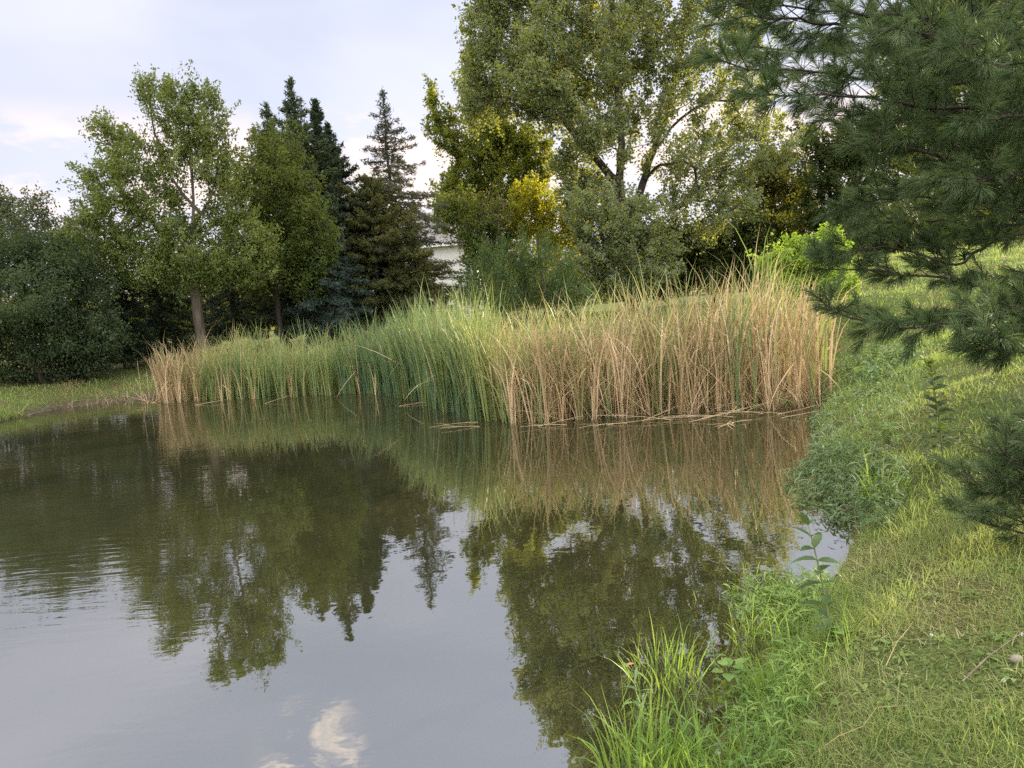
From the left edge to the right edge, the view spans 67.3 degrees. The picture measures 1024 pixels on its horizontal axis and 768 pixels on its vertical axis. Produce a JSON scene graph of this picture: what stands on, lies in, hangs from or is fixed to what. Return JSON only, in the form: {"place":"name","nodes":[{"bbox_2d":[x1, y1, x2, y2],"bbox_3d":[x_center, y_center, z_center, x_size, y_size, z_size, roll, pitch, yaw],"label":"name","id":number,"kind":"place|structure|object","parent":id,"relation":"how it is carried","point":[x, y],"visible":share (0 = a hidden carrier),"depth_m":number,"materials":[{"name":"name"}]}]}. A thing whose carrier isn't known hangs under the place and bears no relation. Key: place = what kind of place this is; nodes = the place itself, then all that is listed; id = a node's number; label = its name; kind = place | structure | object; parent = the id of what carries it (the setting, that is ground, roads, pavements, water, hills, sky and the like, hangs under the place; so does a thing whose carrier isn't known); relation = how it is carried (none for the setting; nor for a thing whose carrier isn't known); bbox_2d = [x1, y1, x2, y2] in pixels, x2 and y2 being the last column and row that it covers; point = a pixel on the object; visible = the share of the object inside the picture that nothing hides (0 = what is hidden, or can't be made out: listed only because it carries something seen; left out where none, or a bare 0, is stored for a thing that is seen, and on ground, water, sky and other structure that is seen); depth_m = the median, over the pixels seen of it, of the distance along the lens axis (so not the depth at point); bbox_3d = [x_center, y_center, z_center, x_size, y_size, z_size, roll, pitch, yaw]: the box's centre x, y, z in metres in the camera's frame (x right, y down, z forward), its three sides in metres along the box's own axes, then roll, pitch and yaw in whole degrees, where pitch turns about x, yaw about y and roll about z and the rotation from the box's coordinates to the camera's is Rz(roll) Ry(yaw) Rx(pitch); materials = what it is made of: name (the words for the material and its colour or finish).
{"place":"outdoors","nodes":[
{"label":"outdoors","id":0,"kind":"place"},
{"bbox_2d":[0,387,854,767],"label":"water","id":1,"kind":"structure","parent":0,"point":[346,581],"depth_m":6.10,"materials":[{"name":"grey liquid"}]},
{"bbox_2d":[127,361,159,402],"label":"dead reed clump","id":2,"kind":"object","parent":1,"relation":"on","point":[142,394],"visible":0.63,"depth_m":23.81,"materials":[{"name":"beige plant"}]},
{"bbox_2d":[445,425,479,428],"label":"fallen stalk","id":3,"kind":"object","parent":1,"relation":"on","point":[463,426],"visible":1,"depth_m":13.51,"materials":[{"name":"beige plant"}]},
{"bbox_2d":[57,228,900,423],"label":"dry reeds","id":4,"kind":"object","parent":1,"relation":"in","point":[624,386],"visible":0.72,"depth_m":13.38,"materials":[{"name":"beige plant"}]},
{"bbox_2d":[159,220,848,426],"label":"green reeds","id":5,"kind":"object","parent":1,"relation":"in","point":[402,347],"visible":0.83,"depth_m":16.28,"materials":[{"name":"green plant"}]},
{"bbox_2d":[593,414,670,419],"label":"fallen stalk","id":6,"kind":"object","parent":1,"relation":"on","point":[624,415],"visible":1,"depth_m":12.57,"materials":[{"name":"beige plant"}]},
{"bbox_2d":[622,662,652,705],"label":"weed stalk","id":7,"kind":"object","parent":1,"relation":"in","point":[635,683],"visible":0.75,"depth_m":3.87,"materials":[{"name":"green plant"}]},
{"bbox_2d":[607,416,678,424],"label":"fallen stalk","id":8,"kind":"object","parent":1,"relation":"on","point":[642,420],"visible":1,"depth_m":12.48,"materials":[{"name":"beige plant"}]},
{"bbox_2d":[571,667,719,767],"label":"grass tuft","id":9,"kind":"object","parent":1,"relation":"in","point":[649,730],"visible":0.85,"depth_m":3.42,"materials":[{"name":"plant"}]},
{"bbox_2d":[604,607,727,696],"bbox_3d":[0.810,1.502,4.145,0.608,0.398,0.720,0,7,39],"label":"grass tuft","id":10,"kind":"object","parent":1,"relation":"in","point":[667,659],"visible":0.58,"depth_m":4.22,"materials":[{"name":"plant"}]},
{"bbox_2d":[664,413,732,416],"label":"fallen stalk","id":11,"kind":"object","parent":1,"relation":"on","point":[699,415],"visible":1,"depth_m":12.53,"materials":[{"name":"beige plant"}]},
{"bbox_2d":[689,671,710,714],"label":"weed stalk","id":12,"kind":"object","parent":1,"relation":"in","point":[695,702],"visible":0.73,"depth_m":3.76,"materials":[{"name":"green plant"}]},
{"bbox_2d":[703,630,724,675],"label":"weed stalk","id":13,"kind":"object","parent":1,"relation":"in","point":[713,655],"visible":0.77,"depth_m":4.11,"materials":[{"name":"green plant"}]},
{"bbox_2d":[690,408,746,421],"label":"fallen stalk","id":14,"kind":"object","parent":1,"relation":"on","point":[717,415],"visible":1,"depth_m":12.16,"materials":[{"name":"beige plant"}]},
{"bbox_2d":[702,404,769,418],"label":"fallen stalk","id":15,"kind":"object","parent":1,"relation":"on","point":[735,410],"visible":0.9,"depth_m":12.45,"materials":[{"name":"beige plant"}]},
{"bbox_2d":[721,562,772,582],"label":"grass tuft","id":16,"kind":"object","parent":1,"relation":"in","point":[744,569],"visible":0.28,"depth_m":5.50,"materials":[{"name":"plant"}]},
{"bbox_2d":[776,397,794,409],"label":"broadleaf weed","id":17,"kind":"object","parent":1,"relation":"on","point":[785,402],"visible":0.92,"depth_m":12.57,"materials":[{"name":"green plant"}]},
{"bbox_2d":[195,395,822,434],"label":"floating litter","id":18,"kind":"object","parent":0,"point":[514,426],"visible":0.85,"depth_m":14.71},
{"bbox_2d":[0,240,1023,767],"bbox_3d":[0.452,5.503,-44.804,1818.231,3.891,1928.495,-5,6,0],"label":"ground","id":19,"kind":"structure","parent":0,"point":[918,669],"depth_m":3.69,"materials":[{"name":"green plant"}]},
{"bbox_2d":[0,181,99,374],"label":"sparse tree","id":20,"kind":"object","parent":19,"relation":"on","point":[8,204],"visible":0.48,"depth_m":28.11,"materials":[{"name":"green plant"}]},
{"bbox_2d":[0,209,153,385],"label":"bush","id":21,"kind":"object","parent":19,"relation":"on","point":[50,308],"visible":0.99,"depth_m":26.20,"materials":[{"name":"green plant"}]},
{"bbox_2d":[37,205,141,364],"bbox_3d":[-16.231,-3.699,29.434,4.178,6.455,4.313,-5,6,0],"label":"backlit shrub","id":22,"kind":"object","parent":19,"relation":"on","point":[55,229],"visible":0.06,"depth_m":29.11,"materials":[{"name":"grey plant"}]},
{"bbox_2d":[95,249,172,370],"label":"young spruce","id":23,"kind":"object","parent":19,"relation":"on","point":[137,311],"visible":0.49,"depth_m":29.61,"materials":[{"name":"green plant"}]},
{"bbox_2d":[116,263,213,363],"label":"young spruce","id":24,"kind":"object","parent":19,"relation":"on","point":[157,317],"visible":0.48,"depth_m":31.50,"materials":[{"name":"green plant"}]},
{"bbox_2d":[45,59,285,362],"bbox_3d":[-12.160,-5.879,27.679,8.036,11.178,5.022,-5,6,0],"label":"leafy tree","id":25,"kind":"object","parent":19,"relation":"on","point":[118,169],"visible":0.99,"depth_m":27.02,"materials":[{"name":"green plant"}]},
{"bbox_2d":[123,240,271,345],"bbox_3d":[-15.643,-4.676,39.556,9.176,5.726,4.426,-6,6,-11],"label":"thicket","id":26,"kind":"object","parent":19,"relation":"on","point":[184,306],"visible":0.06,"depth_m":39.25,"materials":[{"name":"green plant"}]},
{"bbox_2d":[190,243,271,348],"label":"young spruce","id":27,"kind":"object","parent":19,"relation":"on","point":[233,313],"visible":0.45,"depth_m":34.28,"materials":[{"name":"green plant"}]},
{"bbox_2d":[198,117,344,347],"bbox_3d":[-9.335,-5.814,30.441,5.572,9.340,4.060,-5,6,0],"label":"maple tree","id":28,"kind":"object","parent":19,"relation":"on","point":[286,183],"visible":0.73,"depth_m":30.00,"materials":[{"name":"green plant"}]},
{"bbox_2d":[241,101,301,344],"bbox_3d":[-10.484,-7.013,33.936,4.019,10.720,3.886,-5,6,0],"label":"cedar","id":29,"kind":"object","parent":19,"relation":"on","point":[267,114],"visible":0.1,"depth_m":33.41,"materials":[{"name":"green plant"}]},
{"bbox_2d":[241,75,363,343],"bbox_3d":[-9.237,-7.436,33.348,5.659,11.534,5.390,-5,6,0],"label":"cedar","id":30,"kind":"object","parent":19,"relation":"on","point":[291,106],"visible":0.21,"depth_m":32.80,"materials":[{"name":"green plant"}]},
{"bbox_2d":[273,208,384,347],"bbox_3d":[-7.644,-4.338,31.506,4.491,5.756,4.277,-5,6,0],"label":"blue spruce","id":31,"kind":"object","parent":19,"relation":"on","point":[332,317],"visible":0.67,"depth_m":31.25,"materials":[{"name":"green plant"}]},
{"bbox_2d":[274,97,389,335],"bbox_3d":[-8.379,-7.242,34.572,5.250,10.865,5.002,-8,7,-30],"label":"spruce","id":32,"kind":"object","parent":19,"relation":"on","point":[317,116],"visible":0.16,"depth_m":33.78,"materials":[{"name":"green plant"}]},
{"bbox_2d":[319,120,385,339],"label":"spruce","id":33,"kind":"object","parent":19,"relation":"on","point":[338,150],"visible":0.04,"depth_m":34.49,"materials":[{"name":"green plant"}]},
{"bbox_2d":[303,173,452,334],"bbox_3d":[-6.434,-5.767,34.936,7.287,7.363,6.933,-5,6,0],"label":"bronze juniper","id":34,"kind":"object","parent":19,"relation":"on","point":[376,209],"visible":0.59,"depth_m":33.57,"materials":[{"name":"green plant"}]},
{"bbox_2d":[346,86,478,329],"bbox_3d":[-5.251,-8.105,36.038,7.043,11.566,7.186,-5,6,0],"label":"spruce","id":35,"kind":"object","parent":19,"relation":"on","point":[397,177],"visible":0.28,"depth_m":35.95,"materials":[{"name":"green plant"}]},
{"bbox_2d":[389,206,444,321],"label":"bronze juniper","id":36,"kind":"object","parent":19,"relation":"on","point":[411,230],"visible":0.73,"depth_m":33.39,"materials":[{"name":"green plant"}]},
{"bbox_2d":[385,212,483,325],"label":"house","id":37,"kind":"structure","parent":19,"relation":"on","point":[445,252],"depth_m":63.26,"materials":[{"name":"white paint"}]},
{"bbox_2d":[428,176,532,316],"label":"tree","id":38,"kind":"object","parent":19,"relation":"on","point":[460,207],"visible":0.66,"depth_m":42.83,"materials":[{"name":"green plant"}]},
{"bbox_2d":[420,36,565,314],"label":"poplar tree","id":39,"kind":"object","parent":19,"relation":"on","point":[502,149],"visible":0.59,"depth_m":48.07,"materials":[{"name":"green plant"}]},
{"bbox_2d":[474,178,516,316],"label":"tree","id":40,"kind":"object","parent":19,"relation":"on","point":[500,199],"visible":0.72,"depth_m":42.63,"materials":[{"name":"green plant"}]},
{"bbox_2d":[0,225,1023,351],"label":"distant woods","id":41,"kind":"object","parent":19,"relation":"on","point":[490,287],"depth_m":130.81,"materials":[{"name":"green plant"}]},
{"bbox_2d":[450,216,599,325],"bbox_3d":[0.446,-4.600,32.496,6.345,5.015,4.161,-5,6,0],"label":"willow shrub","id":42,"kind":"object","parent":19,"relation":"on","point":[524,284],"visible":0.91,"depth_m":32.29,"materials":[{"name":"green plant"}]},
{"bbox_2d":[500,170,600,316],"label":"yellow bush","id":43,"kind":"object","parent":19,"relation":"on","point":[528,202],"visible":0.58,"depth_m":43.65,"materials":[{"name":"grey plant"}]},
{"bbox_2d":[546,171,692,312],"bbox_3d":[5.250,-6.614,36.452,7.076,6.659,4.258,-5,6,0],"label":"understory bush","id":44,"kind":"object","parent":19,"relation":"on","point":[616,222],"visible":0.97,"depth_m":36.05,"materials":[{"name":"green plant"}]},
{"bbox_2d":[449,0,808,310],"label":"cottonwood tree","id":45,"kind":"object","parent":19,"relation":"on","point":[545,89],"visible":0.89,"depth_m":39.79,"materials":[{"name":"green plant"}]},
{"bbox_2d":[529,197,806,310],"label":"thicket","id":46,"kind":"object","parent":19,"relation":"on","point":[708,261],"visible":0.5,"depth_m":45.47,"materials":[{"name":"green plant"}]},
{"bbox_2d":[613,687,760,767],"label":"grass tuft","id":47,"kind":"object","parent":19,"relation":"on","point":[686,728],"visible":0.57,"depth_m":3.42,"materials":[{"name":"plant"}]},
{"bbox_2d":[711,657,747,683],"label":"broadleaf weed","id":48,"kind":"object","parent":19,"relation":"on","point":[725,662],"visible":0.89,"depth_m":4.02,"materials":[{"name":"green plant"}]},
{"bbox_2d":[673,698,795,767],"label":"grass tuft","id":49,"kind":"object","parent":19,"relation":"on","point":[691,764],"visible":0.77,"depth_m":3.34,"materials":[{"name":"plant"}]},
{"bbox_2d":[609,557,877,767],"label":"shore grass","id":50,"kind":"structure","parent":19,"relation":"on","point":[796,597],"depth_m":3.70,"materials":[{"name":"green plant"}]},
{"bbox_2d":[720,587,791,649],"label":"grass tuft","id":51,"kind":"object","parent":19,"relation":"on","point":[757,632],"visible":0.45,"depth_m":4.51,"materials":[{"name":"plant"}]},
{"bbox_2d":[730,132,817,291],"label":"olive tree","id":52,"kind":"object","parent":19,"relation":"on","point":[781,190],"visible":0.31,"depth_m":47.31,"materials":[{"name":"plant"}]},
{"bbox_2d":[733,639,830,709],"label":"grass tuft","id":53,"kind":"object","parent":19,"relation":"on","point":[761,671],"visible":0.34,"depth_m":3.76,"materials":[{"name":"plant"}]},
{"bbox_2d":[761,607,817,665],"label":"grass tuft","id":54,"kind":"object","parent":19,"relation":"on","point":[778,635],"visible":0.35,"depth_m":4.27,"materials":[{"name":"plant"}]},
{"bbox_2d":[745,221,862,327],"bbox_3d":[6.656,-2.403,17.462,2.737,2.652,2.264,-5,6,0],"label":"lime bush","id":55,"kind":"object","parent":19,"relation":"on","point":[795,245],"visible":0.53,"depth_m":17.06,"materials":[{"name":"green plant"}]},
{"bbox_2d":[790,513,851,647],"bbox_3d":[1.537,0.985,3.844,0.257,0.729,0.268,1,8,45],"label":"milkweed","id":56,"kind":"object","parent":19,"relation":"on","point":[816,539],"visible":0.88,"depth_m":3.83,"materials":[{"name":"green plant"}]},
{"bbox_2d":[770,103,909,256],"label":"dark tree","id":57,"kind":"object","parent":19,"relation":"on","point":[827,179],"visible":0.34,"depth_m":42.55,"materials":[{"name":"green plant"}]},
{"bbox_2d":[779,420,914,534],"bbox_3d":[3.097,0.838,7.340,1.111,0.824,4.051,-4,6,10],"label":"smartweed","id":58,"kind":"object","parent":19,"relation":"on","point":[833,450],"visible":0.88,"depth_m":7.05,"materials":[{"name":"green plant"}]},
{"bbox_2d":[686,0,1023,380],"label":"pine tree","id":59,"kind":"object","parent":19,"relation":"on","point":[971,46],"visible":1,"depth_m":4.80,"materials":[{"name":"green plant"}]},
{"bbox_2d":[811,705,907,756],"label":"dry stalk","id":60,"kind":"object","parent":19,"relation":"on","point":[856,728],"visible":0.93,"depth_m":2.99,"materials":[{"name":"plant"}]},
{"bbox_2d":[797,335,926,498],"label":"bank weeds","id":61,"kind":"object","parent":19,"relation":"on","point":[871,369],"visible":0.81,"depth_m":10.67,"materials":[{"name":"green plant"}]},
{"bbox_2d":[867,342,882,361],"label":"broadleaf weed","id":62,"kind":"object","parent":19,"relation":"on","point":[874,349],"visible":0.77,"depth_m":13.26,"materials":[{"name":"green plant"}]},
{"bbox_2d":[848,449,917,505],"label":"grass tuft","id":63,"kind":"object","parent":19,"relation":"on","point":[865,488],"visible":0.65,"depth_m":6.34,"materials":[{"name":"plant"}]},
{"bbox_2d":[874,422,900,451],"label":"broadleaf weed","id":64,"kind":"object","parent":19,"relation":"on","point":[888,438],"visible":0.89,"depth_m":7.36,"materials":[{"name":"green plant"}]},
{"bbox_2d":[886,622,915,664],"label":"dry stalk","id":65,"kind":"object","parent":19,"relation":"on","point":[896,643],"visible":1,"depth_m":3.32,"materials":[{"name":"plant"}]},
{"bbox_2d":[862,193,959,254],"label":"hedge bush","id":66,"kind":"object","parent":19,"relation":"on","point":[918,227],"visible":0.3,"depth_m":35.71,"materials":[{"name":"green plant"}]},
{"bbox_2d":[911,420,937,468],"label":"weed stalk","id":67,"kind":"object","parent":19,"relation":"on","point":[923,454],"visible":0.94,"depth_m":6.42,"materials":[{"name":"green plant"}]},
{"bbox_2d":[917,359,958,457],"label":"milkweed","id":68,"kind":"object","parent":19,"relation":"on","point":[939,411],"visible":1,"depth_m":6.36,"materials":[{"name":"green plant"}]},
{"bbox_2d":[870,0,1022,207],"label":"sunlit tree","id":69,"kind":"object","parent":19,"relation":"on","point":[898,168],"visible":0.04,"depth_m":41.70,"materials":[{"name":"green plant"}]},
{"bbox_2d":[916,189,991,248],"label":"hedge bush","id":70,"kind":"object","parent":19,"relation":"on","point":[949,227],"visible":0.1,"depth_m":37.05,"materials":[{"name":"green plant"}]},
{"bbox_2d":[945,398,982,460],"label":"weed stalk","id":71,"kind":"object","parent":19,"relation":"on","point":[969,418],"visible":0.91,"depth_m":6.19,"materials":[{"name":"green plant"}]},
{"bbox_2d":[925,386,1023,555],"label":"pine sapling","id":72,"kind":"object","parent":19,"relation":"on","point":[1007,485],"visible":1,"depth_m":3.97,"materials":[{"name":"green plant"}]},
{"bbox_2d":[959,196,1023,244],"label":"hedge bush","id":73,"kind":"object","parent":19,"relation":"on","point":[997,212],"visible":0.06,"depth_m":37.98,"materials":[{"name":"green plant"}]},
{"bbox_2d":[962,628,1023,681],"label":"stick","id":74,"kind":"object","parent":19,"relation":"on","point":[973,670],"visible":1,"depth_m":3.00,"materials":[{"name":"brown wood"}]},
{"bbox_2d":[1010,654,1021,663],"bbox_3d":[1.945,1.060,2.967,0.043,0.039,0.043,0,7,38],"label":"stone","id":75,"kind":"object","parent":19,"relation":"on","point":[1012,659],"visible":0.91,"depth_m":2.96,"materials":[{"name":"white stone"}]},
{"bbox_2d":[0,0,1023,344],"label":"sky","id":76,"kind":"structure","parent":0,"point":[60,60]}
]}

